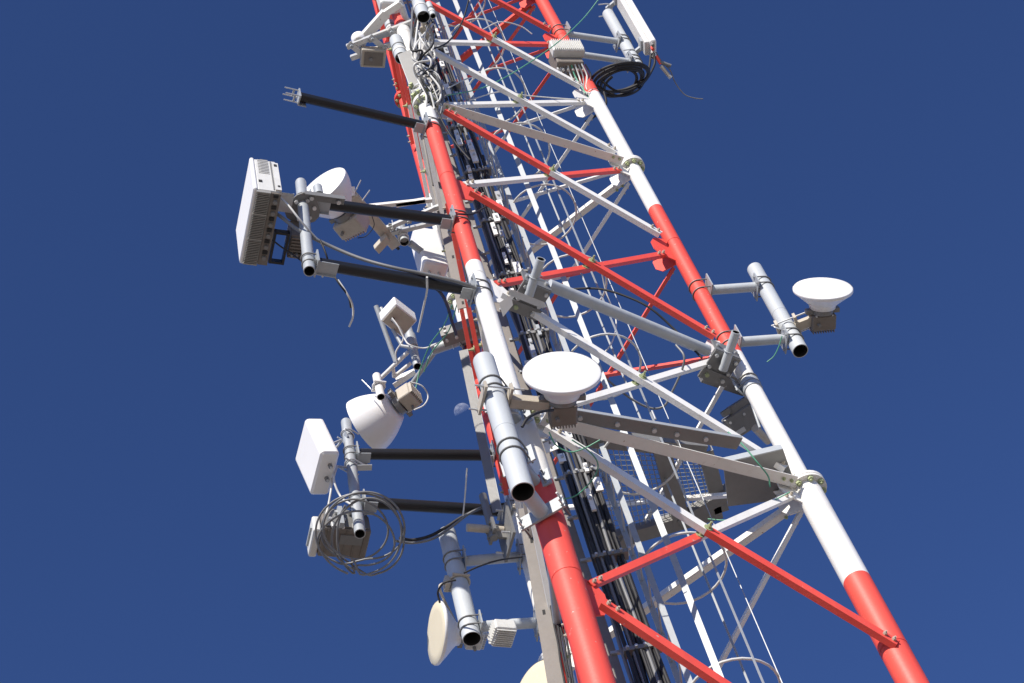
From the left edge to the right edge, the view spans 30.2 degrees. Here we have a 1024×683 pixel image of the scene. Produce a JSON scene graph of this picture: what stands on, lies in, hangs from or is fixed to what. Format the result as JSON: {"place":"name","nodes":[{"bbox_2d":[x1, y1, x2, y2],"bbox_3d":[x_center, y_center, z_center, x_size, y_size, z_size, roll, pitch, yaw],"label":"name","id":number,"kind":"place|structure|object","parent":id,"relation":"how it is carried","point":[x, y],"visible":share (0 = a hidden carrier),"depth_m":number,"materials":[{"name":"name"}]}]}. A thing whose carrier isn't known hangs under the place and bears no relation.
{"place":"outdoors","nodes":[
{"label":"outdoors","id":0,"kind":"place"},
{"bbox_2d":[306,506,370,557],"bbox_3d":[-1.504,1.650,16.438,0.512,0.270,0.410,6,-59,-15],"label":"radio unit","id":1,"kind":"object","parent":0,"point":[351,544],"visible":0.6,"depth_m":16.35,"materials":[{"name":"metal"}]},
{"bbox_2d":[459,349,501,512],"bbox_3d":[-0.291,0.761,17.170,0.094,2.255,0.286,4,-59,-14],"label":"steel channel","id":2,"kind":"object","parent":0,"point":[493,493],"visible":0.89,"depth_m":17.06,"materials":[{"name":"metal"}]},
{"bbox_2d":[0,0,1023,682],"label":"sky","id":3,"kind":"structure","parent":0,"point":[159,387],"materials":[{"name":"blue"}]},
{"bbox_2d":[720,397,770,444],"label":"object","id":4,"kind":"object","parent":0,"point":[739,418],"visible":0.66,"depth_m":16.32,"materials":[{"name":"metal"}]},
{"label":"ground","id":5,"kind":"structure","parent":0,"visible":0},
{"bbox_2d":[372,0,929,682],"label":"lattice tower","id":6,"kind":"structure","parent":5,"relation":"on","point":[582,604],"depth_m":15.21,"materials":[{"name":"metal"}]},
{"bbox_2d":[283,87,441,139],"bbox_3d":[-1.387,-2.149,17.782,1.536,0.192,0.219,11,-61,-18],"label":"support arm","id":7,"kind":"object","parent":6,"relation":"attached to","point":[416,125],"visible":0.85,"depth_m":17.74},
{"bbox_2d":[296,189,470,236],"bbox_3d":[-1.093,-1.107,16.211,1.530,0.193,0.219,7,-59,-16],"label":"support arm","id":8,"kind":"object","parent":6,"relation":"attached to","point":[444,221],"visible":0.69,"depth_m":16.20},
{"bbox_2d":[376,0,399,13],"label":"panel antenna","id":9,"kind":"object","parent":6,"relation":"attached to","point":[383,4],"visible":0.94,"depth_m":20.18,"materials":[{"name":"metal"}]},
{"bbox_2d":[346,0,432,60],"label":"twin rail mount","id":10,"kind":"object","parent":6,"relation":"attached to","point":[369,33],"visible":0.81,"depth_m":20.03,"materials":[{"name":"metal"}]},
{"bbox_2d":[360,46,385,67],"bbox_3d":[-1.467,-2.999,20.073,0.260,0.130,0.200,1,-58,-12],"label":"radio unit","id":11,"kind":"object","parent":10,"relation":"attached to","point":[373,57],"visible":1,"depth_m":20.03,"materials":[{"name":"beige metal"}]},
{"bbox_2d":[300,249,492,306],"bbox_3d":[-0.912,-0.511,15.166,1.585,0.193,0.219,9,-60,-17],"label":"support arm","id":12,"kind":"object","parent":6,"relation":"attached to","point":[328,268],"visible":0.81,"depth_m":15.10},
{"bbox_2d":[295,178,314,276],"bbox_3d":[-1.700,-0.959,15.585,0.097,1.794,0.264,-24,-56,4],"label":"mounting pipe","id":13,"kind":"object","parent":12,"relation":"attached to","point":[305,233],"visible":0.96,"depth_m":15.35,"materials":[{"name":"metal"}]},
{"bbox_2d":[268,183,344,264],"bbox_3d":[-1.736,-0.992,15.997,0.575,0.530,0.551,7,-59,-16],"label":"tilt bracket","id":14,"kind":"object","parent":13,"relation":"attached to","point":[311,198],"visible":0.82,"depth_m":15.90,"materials":[{"name":"metal"}]},
{"bbox_2d":[236,158,281,265],"bbox_3d":[-2.099,-1.066,15.726,0.230,0.595,0.718,7,-59,-16],"label":"radio unit","id":15,"kind":"object","parent":14,"relation":"attached to","point":[259,208],"visible":1,"depth_m":15.54,"materials":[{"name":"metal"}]},
{"bbox_2d":[281,197,324,245],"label":"cable","id":16,"kind":"object","parent":15,"relation":"attached to","point":[296,215],"visible":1,"depth_m":15.37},
{"bbox_2d":[277,213,475,288],"bbox_3d":[-1.139,-0.745,15.422,1.609,0.948,0.105,5,-59,-15],"label":"cable","id":17,"kind":"object","parent":15,"relation":"attached to","point":[296,228],"visible":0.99,"depth_m":15.23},
{"bbox_2d":[285,221,301,258],"bbox_3d":[-1.808,-0.836,15.925,0.140,0.320,0.220,7,-59,-16],"label":"junction unit","id":18,"kind":"object","parent":14,"relation":"attached to","point":[294,245],"visible":0.66,"depth_m":15.83,"materials":[{"name":"metal"}]},
{"bbox_2d":[307,167,369,241],"bbox_3d":[-1.518,-1.184,16.734,0.502,0.501,0.579,-34,-57,11],"label":"microwave dish","id":19,"kind":"object","parent":13,"relation":"attached to","point":[346,226],"visible":0.61,"depth_m":16.66,"materials":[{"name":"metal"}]},
{"bbox_2d":[320,239,351,307],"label":"cable","id":20,"kind":"object","parent":12,"relation":"hanging from","point":[336,279],"visible":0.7,"depth_m":15.20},
{"bbox_2d":[338,279,353,326],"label":"cable","id":21,"kind":"object","parent":20,"relation":"hanging from","point":[352,318],"visible":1,"depth_m":15.19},
{"bbox_2d":[417,276,427,331],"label":"cable","id":22,"kind":"object","parent":12,"relation":"hanging from","point":[422,311],"visible":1,"depth_m":15.29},
{"bbox_2d":[389,34,406,63],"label":"mounting pipe","id":23,"kind":"object","parent":6,"relation":"attached to","point":[397,44],"visible":0.83,"depth_m":19.43,"materials":[{"name":"grey metal"}]},
{"bbox_2d":[371,197,438,237],"bbox_3d":[-1.049,-1.198,18.404,0.730,0.118,0.384,-7,-57,-7],"label":"twin rail mount","id":24,"kind":"object","parent":6,"relation":"attached to","point":[392,226],"visible":0.73,"depth_m":18.39,"materials":[{"name":"metal"}]},
{"bbox_2d":[351,180,399,253],"bbox_3d":[-1.331,-1.165,18.282,0.236,0.271,0.945,-24,-56,4],"label":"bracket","id":25,"kind":"object","parent":24,"relation":"attached to","point":[381,230],"visible":0.79,"depth_m":18.36,"materials":[{"name":"beige metal"}]},
{"bbox_2d":[396,224,423,253],"bbox_3d":[-0.878,-0.927,18.654,0.624,0.326,0.110,33,-69,-28],"label":"mounting pipe","id":26,"kind":"object","parent":24,"relation":"attached to","point":[403,239],"visible":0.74,"depth_m":18.46,"materials":[{"name":"metal"}]},
{"bbox_2d":[410,228,448,276],"bbox_3d":[-0.788,-0.842,18.682,0.310,0.780,0.200,8,-60,-16],"label":"panel antenna","id":27,"kind":"object","parent":26,"relation":"attached to","point":[431,258],"visible":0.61,"depth_m":18.55,"materials":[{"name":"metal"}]},
{"bbox_2d":[343,440,495,466],"bbox_3d":[-0.769,1.032,17.312,1.545,0.194,0.220,1,-58,-13],"label":"support arm","id":28,"kind":"object","parent":6,"relation":"attached to","point":[365,456],"visible":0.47,"depth_m":17.25},
{"bbox_2d":[341,418,365,538],"bbox_3d":[-1.411,1.182,16.820,0.099,1.964,0.320,-21,-56,2],"label":"mounting pipe","id":29,"kind":"object","parent":28,"relation":"attached to","point":[357,517],"visible":0.94,"depth_m":16.65,"materials":[{"name":"metal"}]},
{"bbox_2d":[296,419,371,494],"bbox_3d":[-1.568,0.950,16.959,0.670,0.967,0.478,10,-60,-18],"label":"panel antenna","id":30,"kind":"object","parent":29,"relation":"attached to","point":[317,455],"visible":0.91,"depth_m":16.64,"materials":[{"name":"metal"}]},
{"bbox_2d":[315,491,405,575],"bbox_3d":[-1.276,1.638,16.091,0.780,0.372,0.720,-18,-56,0],"label":"coiled cable","id":31,"kind":"object","parent":29,"relation":"hanging from","point":[338,554],"visible":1,"depth_m":16.08,"materials":[{"name":"rubber"}]},
{"bbox_2d":[411,0,429,22],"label":"mounting pipe","id":32,"kind":"object","parent":6,"relation":"attached to","point":[420,9],"visible":1,"depth_m":19.40,"materials":[{"name":"grey metal"}]},
{"bbox_2d":[408,81,435,110],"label":"clamp block","id":33,"kind":"structure","parent":6,"relation":"attached to","point":[418,90],"depth_m":18.50,"materials":[{"name":"metal"}]},
{"bbox_2d":[398,50,447,99],"bbox_3d":[-0.886,-2.581,18.864,0.414,1.090,0.179,19,-63,-22],"label":"steel channel","id":34,"kind":"object","parent":6,"relation":"attached to","point":[406,60],"visible":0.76,"depth_m":18.93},
{"bbox_2d":[409,16,437,106],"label":"cable","id":35,"kind":"object","parent":6,"relation":"attached to","point":[421,50],"visible":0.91,"depth_m":18.63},
{"bbox_2d":[413,32,435,107],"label":"cable","id":36,"kind":"object","parent":6,"relation":"attached to","point":[419,83],"visible":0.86,"depth_m":18.54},
{"bbox_2d":[414,20,434,108],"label":"cable","id":37,"kind":"object","parent":6,"relation":"attached to","point":[426,55],"visible":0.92,"depth_m":18.59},
{"bbox_2d":[417,27,434,102],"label":"cable","id":38,"kind":"object","parent":6,"relation":"attached to","point":[429,84],"visible":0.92,"depth_m":18.59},
{"bbox_2d":[411,23,441,97],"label":"cable","id":39,"kind":"object","parent":6,"relation":"attached to","point":[428,73],"visible":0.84,"depth_m":18.62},
{"bbox_2d":[410,7,442,102],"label":"cable","id":40,"kind":"object","parent":6,"relation":"attached to","point":[435,74],"visible":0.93,"depth_m":18.81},
{"bbox_2d":[419,22,434,106],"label":"cable","id":41,"kind":"object","parent":6,"relation":"attached to","point":[425,64],"visible":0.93,"depth_m":18.61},
{"bbox_2d":[417,22,437,102],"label":"cable","id":42,"kind":"object","parent":6,"relation":"attached to","point":[436,63],"visible":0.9,"depth_m":18.55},
{"bbox_2d":[415,28,441,103],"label":"cable","id":43,"kind":"object","parent":6,"relation":"attached to","point":[419,67],"visible":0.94,"depth_m":18.64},
{"bbox_2d":[381,316,480,387],"bbox_3d":[-0.783,0.150,18.955,1.203,0.220,0.464,-34,-57,10],"label":"outrigger frame","id":44,"kind":"object","parent":6,"relation":"attached to","point":[451,340],"visible":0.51,"depth_m":18.87,"materials":[{"name":"metal"}]},
{"bbox_2d":[362,372,385,400],"bbox_3d":[-1.303,0.414,17.835,0.238,0.362,0.130,8,-60,-16],"label":"mounting pipe","id":45,"kind":"object","parent":44,"relation":"attached to","point":[378,384],"visible":1,"depth_m":17.81,"materials":[{"name":"metal"}]},
{"bbox_2d":[346,382,422,448],"bbox_3d":[-1.151,0.643,17.945,0.617,0.573,0.573,-34,-57,10],"label":"microwave dish","id":46,"kind":"object","parent":45,"relation":"attached to","point":[376,422],"visible":0.95,"depth_m":17.80,"materials":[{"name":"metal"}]},
{"bbox_2d":[416,305,452,387],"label":"cable","id":47,"kind":"object","parent":46,"relation":"attached to","point":[429,346],"visible":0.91,"depth_m":17.99,"materials":[{"name":"green rubber"}]},
{"bbox_2d":[405,327,420,369],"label":"mounting pipe","id":48,"kind":"object","parent":44,"relation":"attached to","point":[410,337],"visible":0.7,"depth_m":18.75,"materials":[{"name":"metal"}]},
{"bbox_2d":[374,297,416,362],"bbox_3d":[-1.160,-0.127,18.735,0.430,0.612,0.389,-42,-59,16],"label":"box antenna","id":49,"kind":"object","parent":48,"relation":"attached to","point":[401,314],"visible":0.93,"depth_m":18.69,"materials":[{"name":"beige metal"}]},
{"bbox_2d":[391,317,439,348],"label":"cable","id":50,"kind":"object","parent":49,"relation":"hanging from","point":[407,342],"visible":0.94,"depth_m":18.41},
{"bbox_2d":[426,1,435,18],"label":"mounting pipe","id":51,"kind":"object","parent":6,"relation":"attached to","point":[431,10],"visible":1,"depth_m":19.37,"materials":[{"name":"grey metal"}]},
{"bbox_2d":[348,489,515,520],"bbox_3d":[-0.642,1.447,16.596,1.587,0.194,0.221,5,-59,-15],"label":"support arm","id":52,"kind":"object","parent":6,"relation":"attached to","point":[429,506],"visible":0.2,"depth_m":16.53},
{"bbox_2d":[420,8,443,114],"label":"cable","id":53,"kind":"object","parent":6,"relation":"attached to","point":[423,58],"visible":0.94,"depth_m":18.54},
{"bbox_2d":[422,137,465,312],"bbox_3d":[-0.652,-1.210,18.356,0.269,3.468,0.066,-5,-57,-8],"label":"cable tray","id":54,"kind":"object","parent":6,"relation":"attached to","point":[451,258],"visible":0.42,"depth_m":17.77,"materials":[{"name":"metal"}]},
{"bbox_2d":[437,291,456,334],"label":"cable","id":55,"kind":"object","parent":6,"relation":"attached to","point":[448,310],"visible":0.83,"depth_m":16.18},
{"bbox_2d":[430,0,468,50],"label":"cable","id":56,"kind":"object","parent":6,"relation":"attached to","point":[450,39],"visible":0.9,"depth_m":20.02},
{"bbox_2d":[435,107,470,160],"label":"cable","id":57,"kind":"object","parent":6,"relation":"attached to","point":[455,142],"visible":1,"depth_m":17.91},
{"bbox_2d":[439,527,538,645],"bbox_3d":[-0.129,2.021,15.988,0.822,1.397,0.254,-4,-57,-9],"label":"mounting pipe","id":58,"kind":"object","parent":6,"relation":"attached to","point":[471,627],"visible":0.75,"depth_m":15.79,"materials":[{"name":"grey metal"}]},
{"bbox_2d":[427,573,487,665],"bbox_3d":[-0.422,2.370,15.864,0.447,0.552,0.707,4,-59,-14],"label":"microwave dish","id":59,"kind":"object","parent":58,"relation":"attached to","point":[444,638],"visible":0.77,"depth_m":15.81,"materials":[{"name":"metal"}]},
{"bbox_2d":[487,619,516,647],"bbox_3d":[-0.080,2.358,15.341,0.197,0.125,0.200,7,-60,-16],"label":"radio unit","id":60,"kind":"object","parent":58,"relation":"attached to","point":[502,633],"visible":1,"depth_m":15.30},
{"bbox_2d":[466,492,515,561],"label":"clamp block","id":61,"kind":"structure","parent":6,"relation":"attached to","point":[503,531],"depth_m":16.04,"materials":[{"name":"metal"}]},
{"bbox_2d":[396,504,503,543],"bbox_3d":[-0.520,1.568,16.275,0.996,0.282,0.120,-11,-56,-5],"label":"cable","id":62,"kind":"object","parent":61,"relation":"attached to","point":[448,528],"visible":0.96,"depth_m":16.27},
{"bbox_2d":[399,503,503,541],"bbox_3d":[-0.508,1.561,16.361,0.965,0.261,0.120,-11,-56,-5],"label":"cable","id":63,"kind":"object","parent":61,"relation":"attached to","point":[432,534],"visible":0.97,"depth_m":16.32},
{"bbox_2d":[463,556,522,573],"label":"cable","id":64,"kind":"object","parent":61,"relation":"attached to","point":[469,570],"visible":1,"depth_m":15.61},
{"bbox_2d":[473,352,570,537],"bbox_3d":[0.061,0.702,13.234,0.356,1.595,0.598,-18,-56,0],"label":"mounting pipe","id":65,"kind":"object","parent":6,"relation":"attached to","point":[523,478],"visible":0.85,"depth_m":12.84,"materials":[{"name":"grey metal"}]},
{"bbox_2d":[469,351,601,429],"bbox_3d":[0.160,0.407,13.435,0.946,0.558,0.445,-5,-57,-8],"label":"microwave dish","id":66,"kind":"object","parent":65,"relation":"attached to","point":[562,382],"visible":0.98,"depth_m":13.37,"materials":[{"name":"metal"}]},
{"bbox_2d":[521,409,553,427],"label":"cable","id":67,"kind":"object","parent":66,"relation":"attached to","point":[527,418],"visible":1,"depth_m":13.01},
{"bbox_2d":[447,0,597,95],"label":"cable","id":68,"kind":"object","parent":6,"relation":"attached to","point":[530,61],"visible":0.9,"depth_m":20.17,"materials":[{"name":"green metal"}]},
{"bbox_2d":[470,91,579,100],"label":"cable","id":69,"kind":"object","parent":6,"relation":"attached to","point":[527,95],"visible":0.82,"depth_m":20.00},
{"bbox_2d":[403,0,661,682],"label":"cable ladder","id":70,"kind":"object","parent":6,"relation":"attached to","point":[612,652],"visible":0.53,"depth_m":15.89,"materials":[{"name":"metal"}]},
{"bbox_2d":[406,0,633,682],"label":"feeder cable","id":71,"kind":"object","parent":70,"relation":"attached to","point":[624,659],"visible":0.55,"depth_m":15.39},
{"bbox_2d":[431,55,644,682],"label":"feeder cable","id":72,"kind":"object","parent":70,"relation":"attached to","point":[613,593],"visible":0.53,"depth_m":14.06,"materials":[{"name":"rubber"}]},
{"bbox_2d":[435,60,647,682],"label":"feeder cable","id":73,"kind":"object","parent":70,"relation":"attached to","point":[595,529],"visible":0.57,"depth_m":14.03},
{"bbox_2d":[449,122,636,682],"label":"feeder cable","id":74,"kind":"object","parent":70,"relation":"attached to","point":[585,537],"visible":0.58,"depth_m":14.17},
{"bbox_2d":[444,98,641,682],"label":"feeder cable","id":75,"kind":"object","parent":70,"relation":"attached to","point":[586,522],"visible":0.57,"depth_m":13.81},
{"bbox_2d":[432,19,655,658],"bbox_3d":[0.326,0.114,15.826,0.046,15.201,0.071,-37,-58,12],"label":"feeder cable","id":76,"kind":"object","parent":70,"relation":"attached to","point":[454,78],"visible":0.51,"depth_m":18.28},
{"bbox_2d":[438,58,650,682],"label":"feeder cable","id":77,"kind":"object","parent":70,"relation":"attached to","point":[530,323],"visible":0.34,"depth_m":17.08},
{"bbox_2d":[438,62,653,682],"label":"feeder cable","id":78,"kind":"object","parent":70,"relation":"attached to","point":[610,563],"visible":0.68,"depth_m":13.92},
{"bbox_2d":[434,38,659,682],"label":"feeder cable","id":79,"kind":"object","parent":70,"relation":"attached to","point":[625,592],"visible":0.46,"depth_m":13.94,"materials":[{"name":"rubber"}]},
{"bbox_2d":[431,21,662,682],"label":"feeder cable","id":80,"kind":"object","parent":70,"relation":"attached to","point":[625,577],"visible":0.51,"depth_m":14.00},
{"bbox_2d":[463,159,640,682],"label":"feeder cable","id":81,"kind":"object","parent":70,"relation":"attached to","point":[598,562],"visible":0.6,"depth_m":14.03,"materials":[{"name":"rubber"}]},
{"bbox_2d":[445,62,665,682],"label":"feeder cable","id":82,"kind":"object","parent":70,"relation":"attached to","point":[543,340],"visible":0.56,"depth_m":16.17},
{"bbox_2d":[474,163,655,682],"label":"feeder cable","id":83,"kind":"object","parent":70,"relation":"attached to","point":[539,352],"visible":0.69,"depth_m":15.78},
{"bbox_2d":[479,163,661,678],"bbox_3d":[0.627,1.179,14.160,0.052,11.200,0.066,-18,-56,0],"label":"feeder cable","id":84,"kind":"object","parent":70,"relation":"attached to","point":[608,535],"visible":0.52,"depth_m":13.74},
{"bbox_2d":[482,155,670,682],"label":"feeder cable","id":85,"kind":"object","parent":70,"relation":"attached to","point":[645,621],"visible":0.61,"depth_m":13.72,"materials":[{"name":"rubber"}]},
{"bbox_2d":[519,508,562,682],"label":"cable tray","id":86,"kind":"object","parent":6,"relation":"attached to","point":[549,646],"visible":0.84,"depth_m":13.60,"materials":[{"name":"metal"}]},
{"bbox_2d":[520,569,565,682],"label":"microwave dish","id":87,"kind":"object","parent":6,"relation":"attached to","point":[535,672],"visible":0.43,"depth_m":13.84,"materials":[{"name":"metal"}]},
{"bbox_2d":[543,438,558,457],"bbox_3d":[0.299,0.758,13.424,0.092,0.120,0.121,-40,-59,14],"label":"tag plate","id":88,"kind":"object","parent":6,"relation":"attached to","point":[549,446],"visible":1,"depth_m":13.41,"materials":[{"name":"metal"}]},
{"bbox_2d":[545,562,568,682],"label":"tray cable","id":89,"kind":"object","parent":6,"relation":"attached to","point":[562,653],"visible":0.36,"depth_m":13.25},
{"bbox_2d":[550,605,565,682],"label":"tray cable","id":90,"kind":"object","parent":6,"relation":"attached to","point":[559,653],"visible":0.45,"depth_m":13.27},
{"bbox_2d":[559,623,571,682],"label":"tray cable","id":91,"kind":"object","parent":6,"relation":"attached to","point":[565,652],"visible":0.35,"depth_m":13.24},
{"bbox_2d":[548,39,584,77],"bbox_3d":[0.609,-3.137,21.050,0.360,0.490,0.310,-1,-58,-11],"label":"radio unit","id":92,"kind":"object","parent":6,"relation":"attached to","point":[565,53],"visible":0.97,"depth_m":20.94,"materials":[{"name":"metal"}]},
{"bbox_2d":[561,617,573,682],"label":"tray cable","id":93,"kind":"object","parent":6,"relation":"attached to","point":[570,662],"visible":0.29,"depth_m":13.20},
{"bbox_2d":[564,439,598,498],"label":"cable","id":94,"kind":"object","parent":6,"relation":"attached to","point":[594,475],"visible":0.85,"depth_m":13.24,"materials":[{"name":"green plastic"}]},
{"bbox_2d":[551,9,642,72],"bbox_3d":[0.916,-3.596,22.239,0.963,1.563,0.242,5,-59,-15],"label":"mounting pipe","id":95,"kind":"object","parent":6,"relation":"attached to","point":[621,39],"visible":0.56,"depth_m":22.13,"materials":[{"name":"grey metal"}]},
{"bbox_2d":[598,0,655,58],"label":"panel antenna","id":96,"kind":"object","parent":95,"relation":"attached to","point":[638,26],"visible":0.78,"depth_m":22.18,"materials":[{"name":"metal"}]},
{"bbox_2d":[597,53,651,96],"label":"cable","id":97,"kind":"object","parent":96,"relation":"attached to","point":[631,93],"visible":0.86,"depth_m":21.06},
{"bbox_2d":[601,53,655,92],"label":"cable","id":98,"kind":"object","parent":96,"relation":"attached to","point":[629,90],"visible":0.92,"depth_m":21.11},
{"bbox_2d":[656,52,702,99],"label":"cable","id":99,"kind":"object","parent":96,"relation":"hanging from","point":[676,83],"visible":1,"depth_m":21.69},
{"bbox_2d":[655,55,671,79],"bbox_3d":[1.753,-3.149,21.693,0.129,0.201,0.280,-37,-58,12],"label":"cable joint","id":100,"kind":"object","parent":99,"relation":"hanging from","point":[665,71],"visible":1,"depth_m":21.68,"materials":[{"name":"grey plastic"}]},
{"bbox_2d":[430,0,782,682],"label":"climbing ladder","id":101,"kind":"object","parent":6,"relation":"attached to","point":[662,610],"visible":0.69,"depth_m":15.25,"materials":[{"name":"metal"}]},
{"bbox_2d":[598,274,616,358],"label":"cable","id":102,"kind":"object","parent":101,"relation":"hanging from","point":[615,319],"visible":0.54,"depth_m":16.79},
{"bbox_2d":[592,61,649,97],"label":"coiled cable","id":103,"kind":"object","parent":6,"relation":"hanging from","point":[607,71],"visible":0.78,"depth_m":20.90,"materials":[{"name":"rubber"}]},
{"bbox_2d":[499,257,762,428],"bbox_3d":[1.098,-0.018,15.454,2.691,1.017,0.682,23,-65,-24],"label":"cross pipe mount","id":104,"kind":"object","parent":6,"relation":"attached to","point":[534,291],"visible":0.94,"depth_m":15.73,"materials":[{"name":"grey metal"}]},
{"bbox_2d":[573,287,702,358],"bbox_3d":[1.006,-0.215,16.262,1.079,1.027,0.177,2,-58,-13],"label":"cable","id":105,"kind":"object","parent":6,"relation":"attached to","point":[645,305],"visible":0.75,"depth_m":16.36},
{"bbox_2d":[606,344,684,409],"bbox_3d":[1.106,0.329,15.635,0.730,0.345,0.378,-18,-56,0],"label":"cable","id":106,"kind":"object","parent":6,"relation":"attached to","point":[672,390],"visible":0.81,"depth_m":15.59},
{"bbox_2d":[577,408,742,449],"bbox_3d":[1.006,0.603,14.107,1.487,0.183,0.119,10,-60,-18],"label":"steel channel","id":107,"kind":"object","parent":6,"relation":"attached to","point":[660,429],"visible":0.98,"depth_m":14.07,"materials":[{"name":"metal"}]},
{"bbox_2d":[584,431,791,562],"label":"rest platform","id":108,"kind":"structure","parent":6,"relation":"on","point":[739,489],"depth_m":15.20,"materials":[{"name":"metal"}]},
{"bbox_2d":[688,262,807,398],"bbox_3d":[2.090,-0.134,16.661,0.804,1.951,0.255,-8,-57,-7],"label":"mounting pipe","id":109,"kind":"object","parent":6,"relation":"attached to","point":[762,285],"visible":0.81,"depth_m":16.79,"materials":[{"name":"grey metal"}]},
{"bbox_2d":[771,277,852,334],"bbox_3d":[2.623,-0.289,16.642,0.774,0.518,0.497,-18,-56,0],"label":"microwave dish","id":110,"kind":"object","parent":109,"relation":"attached to","point":[822,297],"visible":0.98,"depth_m":16.57,"materials":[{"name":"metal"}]},
{"bbox_2d":[727,431,770,486],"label":"cable","id":111,"kind":"object","parent":6,"relation":"attached to","point":[742,444],"visible":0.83,"depth_m":14.30,"materials":[{"name":"green metal"}]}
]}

